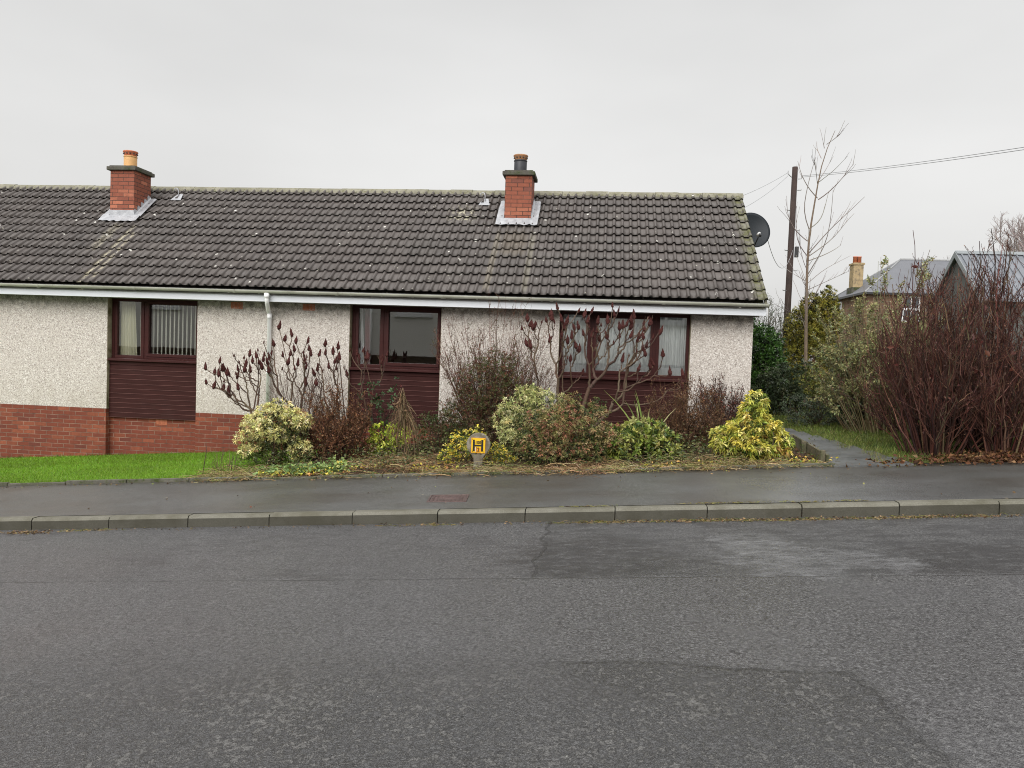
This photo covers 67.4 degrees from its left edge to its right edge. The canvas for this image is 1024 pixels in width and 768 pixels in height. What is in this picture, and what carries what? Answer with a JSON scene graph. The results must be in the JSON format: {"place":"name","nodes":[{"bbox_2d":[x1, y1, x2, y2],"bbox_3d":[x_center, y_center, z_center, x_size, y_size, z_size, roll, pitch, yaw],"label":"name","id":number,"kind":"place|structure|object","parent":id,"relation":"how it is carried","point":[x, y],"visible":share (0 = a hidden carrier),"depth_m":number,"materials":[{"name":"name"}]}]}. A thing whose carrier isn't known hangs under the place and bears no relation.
{"place":"outdoors","nodes":[
{"label":"outdoors","id":0,"kind":"place"},
{"bbox_2d":[0,449,316,482],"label":"lawn","id":1,"kind":"structure","parent":0,"point":[104,472],"depth_m":12.27,"materials":[{"name":"green plant"}]},
{"bbox_2d":[0,449,258,482],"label":"lawn fringe","id":2,"kind":"object","parent":1,"relation":"on","point":[111,453],"visible":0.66,"depth_m":13.63,"materials":[{"name":"green plant"}]},
{"bbox_2d":[207,445,237,474],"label":"bare twig sprig","id":3,"kind":"object","parent":1,"relation":"on","point":[236,459],"visible":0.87,"depth_m":10.90,"materials":[{"name":"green plant"}]},
{"bbox_2d":[203,348,277,457],"bbox_3d":[-4.429,0.334,12.512,1.441,1.863,0.666,2,2,6],"label":"sumac","id":4,"kind":"object","parent":1,"relation":"on","point":[229,391],"visible":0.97,"depth_m":12.43,"materials":[{"name":"brown plant"}]},
{"bbox_2d":[232,397,314,465],"bbox_3d":[-3.615,0.744,11.684,1.235,1.122,0.806,1,3,-16],"label":"pieris bush","id":5,"kind":"object","parent":1,"relation":"on","point":[290,423],"visible":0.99,"depth_m":11.56,"materials":[{"name":"green plant"}]},
{"bbox_2d":[260,321,312,445],"bbox_3d":[-3.712,0.108,12.537,0.994,2.290,0.601,2,2,6],"label":"sumac","id":6,"kind":"object","parent":1,"relation":"on","point":[287,361],"visible":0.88,"depth_m":12.53,"materials":[{"name":"brown plant"}]},
{"bbox_2d":[264,359,349,456],"bbox_3d":[-3.316,0.409,12.470,1.381,1.670,0.911,1,3,-21],"label":"bare bush","id":7,"kind":"object","parent":1,"relation":"on","point":[311,389],"visible":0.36,"depth_m":12.32,"materials":[{"name":"brown plant"}]},
{"bbox_2d":[180,458,838,482],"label":"dry grass","id":8,"kind":"structure","parent":1,"relation":"on","point":[631,467],"depth_m":10.05,"materials":[{"name":"plant"}]},
{"bbox_2d":[2,464,1015,508],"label":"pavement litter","id":9,"kind":"object","parent":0,"point":[489,476],"visible":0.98,"depth_m":9.90,"materials":[{"name":"plant"}]},
{"bbox_2d":[0,514,1023,767],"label":"road","id":10,"kind":"structure","parent":0,"point":[868,642],"depth_m":4.52,"materials":[{"name":"grey asphalt"}]},
{"bbox_2d":[0,514,1022,533],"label":"gutter grit","id":11,"kind":"object","parent":10,"relation":"on","point":[48,532],"visible":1,"depth_m":7.57,"materials":[{"name":"gravel"}]},
{"bbox_2d":[50,513,1012,531],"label":"kerb weeds","id":12,"kind":"object","parent":10,"relation":"on","point":[683,519],"visible":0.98,"depth_m":7.61,"materials":[{"name":"plant"}]},
{"bbox_2d":[0,461,1023,516],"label":"pavement","id":13,"kind":"structure","parent":0,"point":[956,480],"depth_m":8.96,"materials":[{"name":"grey asphalt"}]},
{"bbox_2d":[0,463,834,485],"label":"garden edging","id":14,"kind":"object","parent":13,"relation":"on","point":[107,481],"visible":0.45,"depth_m":10.38,"materials":[{"name":"concrete"}]},
{"bbox_2d":[427,494,468,501],"bbox_3d":[-0.721,1.300,8.661,0.485,0.071,0.395,2,2,6],"label":"utility cover","id":15,"kind":"object","parent":13,"relation":"on","point":[450,498],"visible":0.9,"depth_m":8.65,"materials":[{"name":"metal"}]},
{"bbox_2d":[0,0,1023,360],"label":"sky","id":16,"kind":"structure","parent":0,"point":[681,96],"materials":[{"name":"grey"}]},
{"bbox_2d":[39,361,1023,516],"bbox_3d":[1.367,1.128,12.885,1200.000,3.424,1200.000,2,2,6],"label":"ground","id":17,"kind":"structure","parent":0,"point":[569,506],"depth_m":9.65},
{"bbox_2d":[0,150,768,457],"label":"bungalow","id":18,"kind":"object","parent":17,"relation":"on","point":[243,270],"visible":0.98,"depth_m":13.75,"materials":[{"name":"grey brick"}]},
{"bbox_2d":[121,301,136,354],"bbox_3d":[-6.948,-1.018,13.963,0.320,1.050,0.051,2,2,6],"label":"curtain","id":19,"kind":"object","parent":18,"relation":"hanging from","point":[128,331],"visible":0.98,"depth_m":13.96,"materials":[{"name":"beige fabric"}]},
{"bbox_2d":[107,298,197,363],"bbox_3d":[-6.397,-0.960,13.770,1.688,1.130,0.196,2,2,6],"label":"window","id":20,"kind":"structure","parent":18,"relation":"in","point":[145,303],"depth_m":13.80,"materials":[{"name":"brown wood"}]},
{"bbox_2d":[140,305,195,354],"bbox_3d":[-6.129,-0.998,13.873,1.273,1.055,0.068,2,2,6],"label":"vertical blind","id":21,"kind":"object","parent":18,"relation":"hanging from","point":[174,329],"visible":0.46,"depth_m":13.87,"materials":[{"name":"fabric"}]},
{"bbox_2d":[360,309,363,363],"bbox_3d":[-2.622,-0.847,13.513,0.074,1.050,0.028,2,2,0],"label":"net curtain","id":22,"kind":"object","parent":18,"relation":"hanging from","point":[362,347],"visible":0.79,"depth_m":13.52,"materials":[{"name":"white fabric"}]},
{"bbox_2d":[364,309,370,363],"bbox_3d":[-2.553,-0.847,13.567,0.110,1.050,0.026,2,2,6],"label":"red curtain","id":23,"kind":"object","parent":18,"relation":"hanging from","point":[367,329],"visible":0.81,"depth_m":13.56,"materials":[{"name":"fabric"}]},
{"bbox_2d":[349,305,441,372],"bbox_3d":[-2.002,-0.786,13.289,1.598,1.130,0.196,2,2,6],"label":"window","id":24,"kind":"structure","parent":18,"relation":"in","point":[385,310],"depth_m":13.31,"materials":[{"name":"brown wood"}]},
{"bbox_2d":[562,315,573,366],"bbox_3d":[0.947,-0.704,13.083,0.220,1.050,0.051,2,2,6],"label":"net curtain","id":25,"kind":"object","parent":18,"relation":"hanging from","point":[571,317],"visible":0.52,"depth_m":13.07,"materials":[{"name":"white fabric"}]},
{"bbox_2d":[573,315,650,366],"bbox_3d":[1.755,-0.673,13.024,1.400,1.050,0.056,2,2,6],"label":"net curtain","id":26,"kind":"object","parent":18,"relation":"hanging from","point":[581,359],"visible":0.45,"depth_m":13.03,"materials":[{"name":"white fabric"}]},
{"bbox_2d":[558,311,689,382],"bbox_3d":[1.870,-0.632,12.865,2.154,1.130,0.196,2,2,6],"label":"window","id":27,"kind":"structure","parent":18,"relation":"in","point":[654,348],"depth_m":12.84,"materials":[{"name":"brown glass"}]},
{"bbox_2d":[564,364,684,375],"bbox_3d":[1.873,-0.238,12.968,2.040,0.125,0.015,2,2,6],"label":"lace band","id":28,"kind":"object","parent":18,"relation":"attached to","point":[661,371],"visible":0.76,"depth_m":12.97,"materials":[{"name":"white fabric"}]},
{"bbox_2d":[628,322,635,362],"bbox_3d":[1.861,-0.661,13.018,0.452,0.965,0.010,2,2,6],"label":"blind cord","id":29,"kind":"object","parent":18,"relation":"hanging from","point":[629,340],"visible":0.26,"depth_m":13.00,"materials":[{"name":"white fabric"}]},
{"bbox_2d":[658,317,686,367],"bbox_3d":[2.691,-0.635,12.897,0.450,1.050,0.076,2,2,6],"label":"net curtain","id":30,"kind":"object","parent":18,"relation":"hanging from","point":[672,340],"visible":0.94,"depth_m":12.89,"materials":[{"name":"white fabric"}]},
{"bbox_2d":[746,213,769,246],"bbox_3d":[4.424,-2.853,14.449,0.704,0.790,0.619,4,3,33],"label":"satellite dish","id":31,"kind":"object","parent":18,"relation":"attached to","point":[759,228],"visible":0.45,"depth_m":14.54,"materials":[{"name":"metal"}]},
{"bbox_2d":[788,434,828,462],"bbox_3d":[4.112,0.943,10.751,0.095,0.308,1.820,2,2,6],"label":"edging board","id":32,"kind":"object","parent":17,"relation":"on","point":[815,452],"visible":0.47,"depth_m":10.63,"materials":[{"name":"grey concrete"}]},
{"bbox_2d":[832,256,949,354],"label":"stone house","id":33,"kind":"structure","parent":17,"relation":"on","point":[858,285],"depth_m":42.35,"materials":[{"name":"grey stone"}]},
{"bbox_2d":[901,296,920,321],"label":"window","id":34,"kind":"structure","parent":33,"relation":"in","point":[908,300],"depth_m":40.64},
{"bbox_2d":[846,448,1023,467],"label":"leaf drift","id":35,"kind":"object","parent":17,"relation":"on","point":[1012,457],"visible":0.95,"depth_m":9.54,"materials":[{"name":"plant"}]},
{"bbox_2d":[926,251,1023,375],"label":"garden shed","id":36,"kind":"structure","parent":17,"relation":"on","point":[961,259],"depth_m":25.68,"materials":[{"name":"metal"}]},
{"bbox_2d":[987,212,1023,251],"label":"bare tree","id":37,"kind":"object","parent":17,"relation":"on","point":[1016,235],"visible":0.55,"depth_m":50.31,"materials":[{"name":"brown plant"}]},
{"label":"kerb bedding","id":38,"kind":"structure","parent":17,"relation":"on","visible":0},
{"bbox_2d":[0,499,1023,529],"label":"kerb","id":39,"kind":"structure","parent":38,"relation":"on","point":[795,510],"depth_m":7.91,"materials":[{"name":"concrete"}]},
{"bbox_2d":[559,499,867,506],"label":"kerb moss","id":40,"kind":"object","parent":39,"relation":"on","point":[728,502],"visible":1,"depth_m":7.80,"materials":[{"name":"plant"}]},
{"bbox_2d":[277,438,823,476],"bbox_3d":[0.369,1.070,11.574,7.500,0.656,2.860,2,2,6],"label":"garden bed","id":41,"kind":"object","parent":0,"point":[521,461],"visible":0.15,"depth_m":10.69,"materials":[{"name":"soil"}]},
{"bbox_2d":[249,455,375,478],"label":"strawberry ground cover","id":42,"kind":"object","parent":41,"relation":"on","point":[287,469],"visible":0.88,"depth_m":10.75,"materials":[{"name":"green plant"}]},
{"bbox_2d":[304,338,344,426],"bbox_3d":[-2.970,0.239,12.425,0.721,1.980,0.662,2,2,6],"label":"sumac","id":43,"kind":"object","parent":41,"relation":"on","point":[336,360],"visible":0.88,"depth_m":12.42,"materials":[{"name":"brown plant"}]},
{"bbox_2d":[295,380,385,461],"bbox_3d":[-2.689,0.566,11.878,1.359,1.349,1.083,4,3,35],"label":"brown bush","id":44,"kind":"object","parent":41,"relation":"on","point":[336,434],"visible":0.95,"depth_m":11.72,"materials":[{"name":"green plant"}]},
{"bbox_2d":[343,346,388,446],"bbox_3d":[-2.392,0.297,12.510,0.410,1.826,0.730,3,3,23],"label":"sumac","id":45,"kind":"object","parent":41,"relation":"on","point":[366,357],"visible":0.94,"depth_m":12.39,"materials":[{"name":"brown plant"}]},
{"bbox_2d":[357,376,400,439],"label":"rose bush","id":46,"kind":"object","parent":41,"relation":"on","point":[382,409],"visible":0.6,"depth_m":12.40,"materials":[{"name":"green plant"}]},
{"bbox_2d":[366,420,410,455],"bbox_3d":[-1.925,0.895,11.969,0.758,0.655,0.426,2,2,6],"label":"euonymus","id":47,"kind":"object","parent":41,"relation":"on","point":[376,426],"visible":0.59,"depth_m":11.92,"materials":[{"name":"green plant"}]},
{"bbox_2d":[381,388,421,457],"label":"withered plant","id":48,"kind":"object","parent":41,"relation":"on","point":[403,418],"visible":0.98,"depth_m":11.40,"materials":[{"name":"plant"}]},
{"bbox_2d":[425,405,458,453],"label":"dead stem clump","id":49,"kind":"object","parent":41,"relation":"on","point":[428,431],"visible":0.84,"depth_m":11.84,"materials":[{"name":"brown plant"}]},
{"bbox_2d":[411,405,486,452],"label":"weed clump","id":50,"kind":"object","parent":41,"relation":"on","point":[428,416],"visible":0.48,"depth_m":12.18,"materials":[{"name":"green plant"}]},
{"bbox_2d":[432,424,517,463],"bbox_3d":[-0.498,0.901,10.819,1.220,0.653,0.440,2,2,6],"label":"euonymus","id":51,"kind":"object","parent":41,"relation":"on","point":[464,444],"visible":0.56,"depth_m":10.78,"materials":[{"name":"yellow plant"}]},
{"bbox_2d":[319,450,634,477],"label":"dry stalk litter","id":52,"kind":"object","parent":41,"relation":"on","point":[572,466],"visible":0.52,"depth_m":10.54,"materials":[{"name":"plant"}]},
{"bbox_2d":[467,433,490,468],"bbox_3d":[-0.462,0.976,10.490,0.325,0.621,0.090,2,2,6],"label":"hydrant marker","id":53,"kind":"object","parent":41,"relation":"on","point":[478,443],"visible":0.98,"depth_m":10.45,"materials":[{"name":"concrete"}]},
{"bbox_2d":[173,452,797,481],"bbox_3d":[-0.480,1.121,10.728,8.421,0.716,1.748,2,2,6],"label":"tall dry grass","id":54,"kind":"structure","parent":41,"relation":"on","point":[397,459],"depth_m":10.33,"materials":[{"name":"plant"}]},
{"bbox_2d":[439,345,537,448],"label":"berberis undergrowth","id":55,"kind":"object","parent":41,"relation":"on","point":[485,404],"visible":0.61,"depth_m":11.99,"materials":[{"name":"brown plant"}]},
{"bbox_2d":[430,294,561,447],"bbox_3d":[-0.258,-0.215,12.293,2.140,2.666,1.104,2,2,6],"label":"berberis","id":56,"kind":"object","parent":41,"relation":"on","point":[530,376],"visible":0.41,"depth_m":12.18,"materials":[{"name":"brown plant"}]},
{"bbox_2d":[232,410,816,477],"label":"bed weeds","id":57,"kind":"object","parent":41,"relation":"on","point":[690,451],"visible":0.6,"depth_m":10.64,"materials":[{"name":"green plant"}]},
{"bbox_2d":[491,383,563,458],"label":"pieris bush","id":58,"kind":"object","parent":41,"relation":"on","point":[510,418],"visible":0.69,"depth_m":10.95,"materials":[{"name":"green plant"}]},
{"bbox_2d":[258,455,838,476],"bbox_3d":[0.342,1.099,10.518,7.818,0.672,0.850,2,2,6],"label":"yellow ground cover","id":59,"kind":"object","parent":41,"relation":"on","point":[331,471],"visible":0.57,"depth_m":10.57,"materials":[{"name":"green plant"}]},
{"bbox_2d":[521,302,584,414],"bbox_3d":[0.604,-0.072,11.615,0.968,2.388,0.668,2,2,6],"label":"sumac","id":60,"kind":"object","parent":41,"relation":"on","point":[528,343],"visible":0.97,"depth_m":11.58,"materials":[{"name":"brown plant"}]},
{"bbox_2d":[512,391,623,464],"bbox_3d":[0.771,0.630,10.611,1.562,1.095,0.876,2,2,6],"label":"pieris bush","id":61,"kind":"object","parent":41,"relation":"on","point":[545,440],"visible":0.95,"depth_m":10.48,"materials":[{"name":"green plant"}]},
{"bbox_2d":[575,302,684,441],"bbox_3d":[1.777,-0.035,11.568,1.657,2.378,0.731,2,2,6],"label":"sumac","id":62,"kind":"object","parent":41,"relation":"on","point":[631,321],"visible":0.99,"depth_m":11.55,"materials":[{"name":"brown plant"}]},
{"bbox_2d":[594,415,683,460],"bbox_3d":[1.752,0.792,10.653,1.260,0.730,0.849,2,2,6],"label":"skimmia","id":63,"kind":"object","parent":41,"relation":"on","point":[660,429],"visible":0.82,"depth_m":10.51,"materials":[{"name":"green plant"}]},
{"bbox_2d":[607,390,674,430],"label":"strap leaf plant","id":64,"kind":"object","parent":41,"relation":"on","point":[637,411],"visible":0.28,"depth_m":11.21,"materials":[{"name":"plant"}]},
{"bbox_2d":[639,369,731,451],"bbox_3d":[2.545,0.388,11.478,1.509,1.333,1.204,2,2,6],"label":"brown bush","id":65,"kind":"object","parent":41,"relation":"on","point":[677,420],"visible":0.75,"depth_m":11.33,"materials":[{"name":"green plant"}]},
{"bbox_2d":[693,372,752,430],"bbox_3d":[3.330,0.379,12.206,0.949,1.181,0.675,2,2,6],"label":"berberis","id":66,"kind":"object","parent":41,"relation":"on","point":[732,402],"visible":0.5,"depth_m":12.16,"materials":[{"name":"brown plant"}]},
{"bbox_2d":[708,389,795,461],"bbox_3d":[3.217,0.605,10.289,1.178,1.078,0.888,2,2,6],"label":"pieris bush","id":67,"kind":"object","parent":41,"relation":"on","point":[751,432],"visible":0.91,"depth_m":10.13,"materials":[{"name":"yellow plant"}]},
{"bbox_2d":[763,426,815,459],"bbox_3d":[4.779,0.859,12.325,1.120,0.192,5.340,2,2,6],"label":"path bedding","id":68,"kind":"object","parent":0,"point":[799,450],"visible":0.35,"depth_m":10.76,"materials":[{"name":"soil"}]},
{"bbox_2d":[763,423,913,466],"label":"path","id":69,"kind":"structure","parent":0,"point":[847,456],"depth_m":10.43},
{"bbox_2d":[799,441,891,463],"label":"path tufts","id":70,"kind":"object","parent":69,"relation":"on","point":[872,452],"visible":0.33,"depth_m":10.30,"materials":[{"name":"green plant"}]},
{"bbox_2d":[752,387,1023,462],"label":"verge","id":71,"kind":"structure","parent":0,"point":[866,447],"depth_m":11.98,"materials":[{"name":"plant"}]},
{"bbox_2d":[755,293,795,374],"bbox_3d":[6.612,-0.988,19.863,1.644,2.800,1.358,2,2,6],"label":"evergreen tree","id":72,"kind":"object","parent":71,"relation":"on","point":[779,330],"visible":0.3,"depth_m":19.84,"materials":[{"name":"green plant"}]},
{"bbox_2d":[750,358,819,414],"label":"rhododendron","id":73,"kind":"object","parent":71,"relation":"on","point":[787,389],"visible":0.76,"depth_m":15.67,"materials":[{"name":"green plant"}]},
{"bbox_2d":[782,166,801,380],"bbox_3d":[8.663,-3.182,23.971,0.432,7.117,0.242,3,3,15],"label":"telegraph pole","id":74,"kind":"object","parent":71,"relation":"on","point":[789,275],"visible":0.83,"depth_m":23.87,"materials":[{"name":"brown wood"}]},
{"bbox_2d":[803,147,1023,175],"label":"telephone cable","id":75,"kind":"object","parent":74,"relation":"attached to","point":[924,161],"visible":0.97,"depth_m":16.73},
{"bbox_2d":[806,149,1023,176],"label":"telephone cable","id":76,"kind":"object","parent":74,"relation":"attached to","point":[925,163],"visible":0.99,"depth_m":16.75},
{"bbox_2d":[781,284,842,385],"bbox_3d":[7.266,-0.982,18.582,1.456,2.905,1.226,2,2,6],"label":"golden conifer","id":77,"kind":"object","parent":71,"relation":"on","point":[794,345],"visible":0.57,"depth_m":18.36,"materials":[{"name":"green plant"}]},
{"bbox_2d":[774,121,860,405],"bbox_3d":[6.738,-2.563,17.096,1.845,6.391,1.183,2,2,6],"label":"bare tree","id":78,"kind":"object","parent":71,"relation":"on","point":[806,293],"visible":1,"depth_m":17.16,"materials":[{"name":"brown plant"}]},
{"bbox_2d":[808,354,829,408],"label":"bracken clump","id":79,"kind":"object","parent":71,"relation":"on","point":[820,378],"visible":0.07,"depth_m":16.50,"materials":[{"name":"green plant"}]},
{"bbox_2d":[780,392,864,425],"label":"grey leaf shrub","id":80,"kind":"object","parent":71,"relation":"on","point":[813,413],"visible":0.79,"depth_m":13.80,"materials":[{"name":"green plant"}]},
{"bbox_2d":[798,364,846,418],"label":"yellow tip shrub","id":81,"kind":"object","parent":71,"relation":"on","point":[807,390],"visible":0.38,"depth_m":14.67,"materials":[{"name":"green plant"}]},
{"bbox_2d":[823,340,898,424],"bbox_3d":[6.289,-0.004,13.627,1.556,1.586,0.984,2,2,6],"label":"conifer shrub","id":82,"kind":"object","parent":71,"relation":"on","point":[846,345],"visible":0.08,"depth_m":13.66,"materials":[{"name":"green plant"}]},
{"bbox_2d":[803,255,965,433],"bbox_3d":[6.194,-0.664,12.705,2.760,2.985,1.449,2,2,6],"label":"buddleia","id":83,"kind":"object","parent":71,"relation":"on","point":[832,360],"visible":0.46,"depth_m":12.63,"materials":[{"name":"green plant"}]},
{"bbox_2d":[832,232,1023,457],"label":"red twig bush","id":84,"kind":"object","parent":71,"relation":"on","point":[929,430],"visible":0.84,"depth_m":10.02,"materials":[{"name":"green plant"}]},
{"bbox_2d":[846,241,1023,440],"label":"red twig bush","id":85,"kind":"object","parent":71,"relation":"on","point":[958,332],"visible":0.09,"depth_m":11.39,"materials":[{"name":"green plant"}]},
{"bbox_2d":[900,228,1023,454],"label":"red twig bush","id":86,"kind":"object","parent":71,"relation":"on","point":[1002,440],"visible":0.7,"depth_m":9.75,"materials":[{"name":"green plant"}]},
{"bbox_2d":[990,276,1023,430],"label":"red twig bush","id":87,"kind":"object","parent":71,"relation":"on","point":[1019,336],"visible":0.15,"depth_m":10.26,"materials":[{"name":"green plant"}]},
{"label":"side green","id":88,"kind":"structure","parent":0,"visible":0},
{"bbox_2d":[750,317,791,409],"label":"laurel hedge","id":89,"kind":"object","parent":88,"relation":"on","point":[767,346],"visible":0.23,"depth_m":16.58,"materials":[{"name":"green plant"}]}
]}

